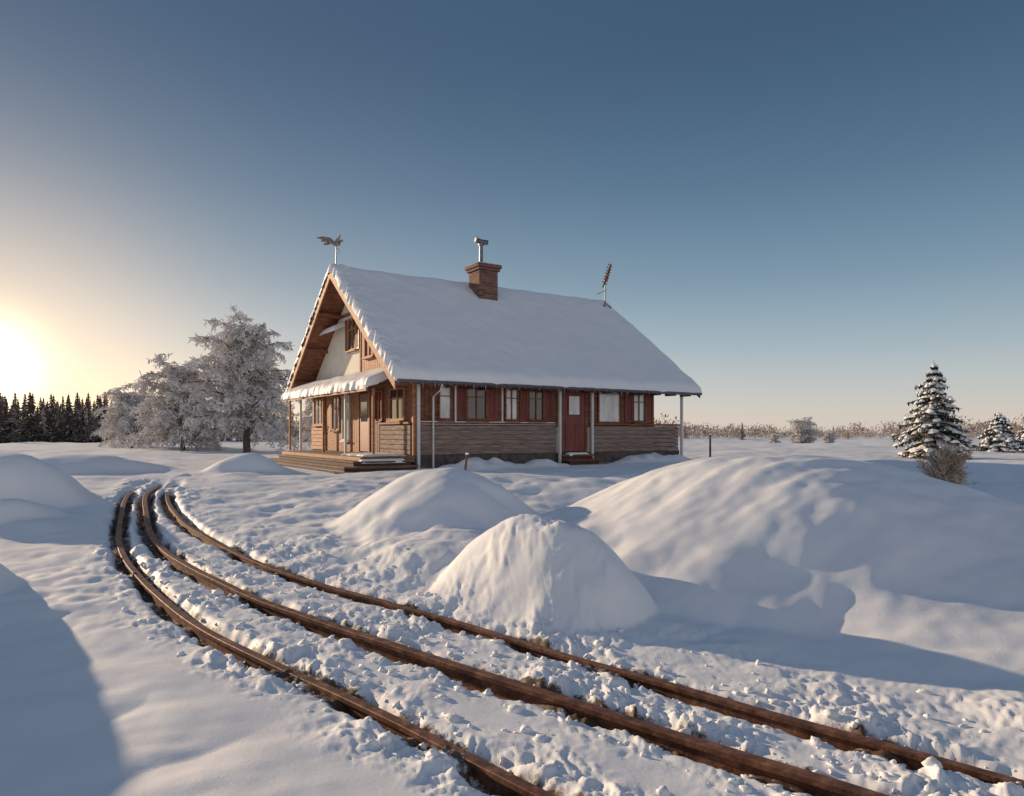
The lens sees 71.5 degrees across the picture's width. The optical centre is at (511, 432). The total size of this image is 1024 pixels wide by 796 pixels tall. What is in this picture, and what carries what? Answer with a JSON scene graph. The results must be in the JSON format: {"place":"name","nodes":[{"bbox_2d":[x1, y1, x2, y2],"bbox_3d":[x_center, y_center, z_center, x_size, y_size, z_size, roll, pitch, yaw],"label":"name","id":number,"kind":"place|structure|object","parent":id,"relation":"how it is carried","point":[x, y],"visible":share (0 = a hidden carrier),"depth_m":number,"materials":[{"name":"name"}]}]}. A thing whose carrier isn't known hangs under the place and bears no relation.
{"place":"outdoors","nodes":[
{"label":"outdoors","id":0,"kind":"place"},
{"bbox_2d":[281,367,387,399],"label":"porch roof snow","id":1,"kind":"structure","parent":0,"point":[355,380],"depth_m":24.23,"materials":[{"name":"white snow"}]},
{"bbox_2d":[286,263,701,392],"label":"roof snow","id":2,"kind":"structure","parent":0,"point":[422,328],"depth_m":25.60,"materials":[{"name":"white snow"}]},
{"bbox_2d":[598,264,611,307],"bbox_3d":[4.166,-6.465,31.837,0.896,2.311,0.209,0,0,-33],"label":"roof antenna","id":3,"kind":"object","parent":2,"relation":"on","point":[606,278],"visible":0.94,"depth_m":31.85,"materials":[{"name":"grey metal"}]},
{"bbox_2d":[0,433,1023,795],"bbox_3d":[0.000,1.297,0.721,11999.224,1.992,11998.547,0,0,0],"label":"snow ground","id":4,"kind":"structure","parent":0,"point":[878,571],"depth_m":7.19,"materials":[{"name":"white snow"}]},
{"bbox_2d":[90,412,121,447],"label":"frosted birch tree","id":5,"kind":"object","parent":4,"relation":"on","point":[104,436],"visible":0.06,"depth_m":59.05,"materials":[{"name":"white plant"}]},
{"bbox_2d":[0,390,217,442],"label":"distant forest","id":6,"kind":"object","parent":4,"relation":"on","point":[54,422],"visible":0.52,"depth_m":82.18,"materials":[{"name":"green plant"}]},
{"bbox_2d":[93,387,159,447],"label":"frosted birch tree","id":7,"kind":"object","parent":4,"relation":"on","point":[122,404],"visible":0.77,"depth_m":51.23,"materials":[{"name":"white plant"}]},
{"bbox_2d":[121,353,229,450],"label":"frosted birch tree","id":8,"kind":"object","parent":4,"relation":"on","point":[175,414],"visible":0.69,"depth_m":45.17,"materials":[{"name":"white plant"}]},
{"bbox_2d":[181,435,182,450],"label":"wooden post","id":9,"kind":"object","parent":4,"relation":"on","point":[181,442],"visible":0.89,"depth_m":41.97,"materials":[{"name":"brown wood"}]},
{"bbox_2d":[176,306,307,452],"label":"frosted birch tree","id":10,"kind":"object","parent":4,"relation":"on","point":[244,352],"visible":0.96,"depth_m":41.98,"materials":[{"name":"white plant"}]},
{"bbox_2d":[293,398,311,447],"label":"frosted birch tree","id":11,"kind":"object","parent":4,"relation":"on","point":[307,412],"visible":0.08,"depth_m":51.61,"materials":[{"name":"white plant"}]},
{"bbox_2d":[269,450,418,473],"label":"porch deck","id":12,"kind":"structure","parent":4,"relation":"on","point":[334,461],"depth_m":21.63,"materials":[{"name":"brown wood"}]},
{"bbox_2d":[341,452,406,456],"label":"deck snow","id":13,"kind":"structure","parent":12,"relation":"on","point":[370,454],"depth_m":22.16,"materials":[{"name":"white snow"}]},
{"bbox_2d":[359,458,405,463],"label":"platform snow","id":14,"kind":"structure","parent":12,"relation":"on","point":[398,460],"depth_m":20.98,"materials":[{"name":"white snow"}]},
{"bbox_2d":[464,452,468,469],"bbox_3d":[-1.155,0.940,17.802,0.158,0.902,0.086,0,0,0],"label":"wooden post","id":15,"kind":"object","parent":4,"relation":"on","point":[466,460],"visible":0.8,"depth_m":17.77,"materials":[{"name":"brown wood"}]},
{"bbox_2d":[312,449,678,467],"bbox_3d":[-0.950,1.145,29.318,11.540,0.910,10.110,0,0,-33],"label":"foundation","id":16,"kind":"object","parent":4,"relation":"on","point":[524,458],"visible":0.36,"depth_m":24.12,"materials":[{"name":"stone"}]},
{"bbox_2d":[316,305,652,454],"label":"walls","id":17,"kind":"structure","parent":16,"relation":"on","point":[338,361],"depth_m":27.32,"materials":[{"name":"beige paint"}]},
{"bbox_2d":[292,280,344,387],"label":"roof","id":18,"kind":"structure","parent":17,"relation":"on","point":[311,363],"depth_m":28.29,"materials":[{"name":"brown wood"}]},
{"bbox_2d":[282,327,388,401],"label":"porch roof","id":19,"kind":"structure","parent":17,"relation":"attached to","point":[335,393],"depth_m":24.11,"materials":[{"name":"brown wood"}]},
{"bbox_2d":[337,312,388,381],"bbox_3d":[-5.792,-3.352,26.198,0.080,3.265,9.350,0,0,-33],"label":"gable timber","id":20,"kind":"object","parent":17,"relation":"attached to","point":[370,364],"visible":0.06,"depth_m":25.46,"materials":[{"name":"brown wood"}]},
{"bbox_2d":[358,391,370,451],"bbox_3d":[-5.223,-0.385,25.285,0.120,2.130,1.100,0,0,-33],"label":"porch door","id":21,"kind":"structure","parent":17,"relation":"attached to","point":[364,421],"depth_m":25.24,"materials":[{"name":"brown wood"}]},
{"bbox_2d":[312,318,652,441],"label":"windows","id":22,"kind":"structure","parent":17,"relation":"attached to","point":[475,403],"depth_m":24.39,"materials":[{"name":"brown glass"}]},
{"bbox_2d":[312,381,653,454],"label":"wall boards","id":23,"kind":"object","parent":17,"relation":"attached to","point":[428,393],"depth_m":24.77,"materials":[{"name":"brown wood"}]},
{"bbox_2d":[465,262,501,300],"bbox_3d":[-1.139,-5.700,28.176,1.080,1.800,1.080,0,0,-33],"label":"chimney","id":24,"kind":"object","parent":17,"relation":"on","point":[483,280],"visible":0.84,"depth_m":27.82,"materials":[{"name":"brick"}]},
{"bbox_2d":[474,237,487,261],"bbox_3d":[-1.220,-7.165,28.123,0.554,1.230,0.320,0,0,-33],"label":"chimney pipe","id":25,"kind":"object","parent":24,"relation":"on","point":[482,243],"visible":0.74,"depth_m":28.05,"materials":[{"name":"silver metal"}]},
{"bbox_2d":[286,272,701,467],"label":"roof trim","id":26,"kind":"structure","parent":17,"relation":"on","point":[427,383],"depth_m":24.11,"materials":[{"name":"brown wood"}]},
{"bbox_2d":[317,234,342,263],"bbox_3d":[-6.623,-6.540,25.599,0.982,1.180,0.758,0,0,-1],"label":"bird weathervane","id":27,"kind":"object","parent":26,"relation":"on","point":[336,243],"visible":0.97,"depth_m":25.77,"materials":[{"name":"grey metal"}]},
{"bbox_2d":[319,322,344,335],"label":"canopy snow","id":28,"kind":"structure","parent":26,"relation":"on","point":[333,328],"depth_m":26.98,"materials":[{"name":"white snow"}]},
{"bbox_2d":[377,422,679,425],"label":"ledges","id":29,"kind":"object","parent":17,"relation":"attached to","point":[387,423],"visible":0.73,"depth_m":23.70,"materials":[{"name":"brown wood"}]},
{"bbox_2d":[420,421,554,424],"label":"sill snow","id":30,"kind":"structure","parent":29,"relation":"on","point":[484,424],"depth_m":23.24,"materials":[{"name":"white snow"}]},
{"bbox_2d":[562,390,587,451],"bbox_3d":[2.205,-0.455,25.304,1.180,2.270,0.180,0,0,-33],"label":"front door","id":31,"kind":"structure","parent":17,"relation":"attached to","point":[574,421],"depth_m":25.31,"materials":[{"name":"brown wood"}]},
{"bbox_2d":[289,384,682,468],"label":"porch posts","id":32,"kind":"object","parent":16,"relation":"on","point":[418,423],"visible":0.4,"depth_m":23.93,"materials":[{"name":"brown paint"}]},
{"bbox_2d":[311,425,677,454],"bbox_3d":[-0.972,0.295,29.241,11.542,1.110,10.106,0,0,-33],"label":"plank siding","id":33,"kind":"object","parent":16,"relation":"on","point":[663,437],"visible":0.98,"depth_m":23.89,"materials":[{"name":"brown wood"}]},
{"bbox_2d":[86,543,1020,795],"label":"snow clumps","id":34,"kind":"object","parent":4,"relation":"on","point":[719,723],"visible":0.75,"depth_m":5.34,"materials":[{"name":"white snow"}]},
{"bbox_2d":[115,485,1023,795],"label":"railway track","id":35,"kind":"structure","parent":4,"relation":"on","point":[491,777],"depth_m":5.42,"materials":[{"name":"metal"}]},
{"bbox_2d":[561,454,608,464],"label":"door steps","id":36,"kind":"structure","parent":4,"relation":"on","point":[582,459],"depth_m":24.90,"materials":[{"name":"brown wood"}]},
{"bbox_2d":[566,452,588,455],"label":"step snow","id":37,"kind":"structure","parent":36,"relation":"on","point":[572,453],"depth_m":25.03,"materials":[{"name":"white snow"}]},
{"bbox_2d":[168,413,1023,441],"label":"distant treeline","id":38,"kind":"object","parent":4,"relation":"on","point":[736,432],"visible":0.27,"depth_m":137.96,"materials":[{"name":"grey plant"}]},
{"bbox_2d":[709,433,711,456],"bbox_3d":[5.350,0.602,19.202,0.076,1.200,0.074,0,0,0],"label":"wooden post","id":39,"kind":"object","parent":4,"relation":"on","point":[710,434],"visible":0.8,"depth_m":19.18,"materials":[{"name":"brown wood"}]},
{"bbox_2d":[769,433,780,442],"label":"frosted bush","id":40,"kind":"object","parent":4,"relation":"on","point":[773,438],"visible":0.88,"depth_m":83.77,"materials":[{"name":"white plant"}]},
{"bbox_2d":[787,416,824,442],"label":"frosted bush","id":41,"kind":"object","parent":4,"relation":"on","point":[804,432],"visible":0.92,"depth_m":81.47,"materials":[{"name":"white plant"}]},
{"bbox_2d":[821,430,836,442],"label":"frosted bush","id":42,"kind":"object","parent":4,"relation":"on","point":[829,437],"visible":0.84,"depth_m":82.78,"materials":[{"name":"white plant"}]},
{"bbox_2d":[890,364,984,459],"bbox_3d":[18.490,-0.795,30.989,3.553,4.804,3.176,0,0,12],"label":"snowy spruce tree","id":43,"kind":"object","parent":4,"relation":"on","point":[932,425],"visible":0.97,"depth_m":30.62,"materials":[{"name":"white snow"}]},
{"bbox_2d":[914,439,978,484],"bbox_3d":[10.240,0.863,16.675,1.463,1.434,1.246,0,0,0],"label":"frosted shrub","id":44,"kind":"object","parent":4,"relation":"on","point":[949,465],"visible":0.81,"depth_m":16.56,"materials":[{"name":"plant"}]},
{"bbox_2d":[971,413,1023,452],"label":"snowy spruce tree","id":45,"kind":"object","parent":4,"relation":"on","point":[997,434],"visible":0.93,"depth_m":39.60,"materials":[{"name":"white snow"}]},
{"bbox_2d":[1011,427,1023,452],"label":"snowy spruce tree","id":46,"kind":"object","parent":4,"relation":"on","point":[1021,432],"visible":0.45,"depth_m":41.12,"materials":[{"name":"white snow"}]},
{"bbox_2d":[0,0,1023,432],"label":"sky","id":47,"kind":"structure","parent":0,"point":[810,208],"materials":[{"name":"blue"}]}
]}

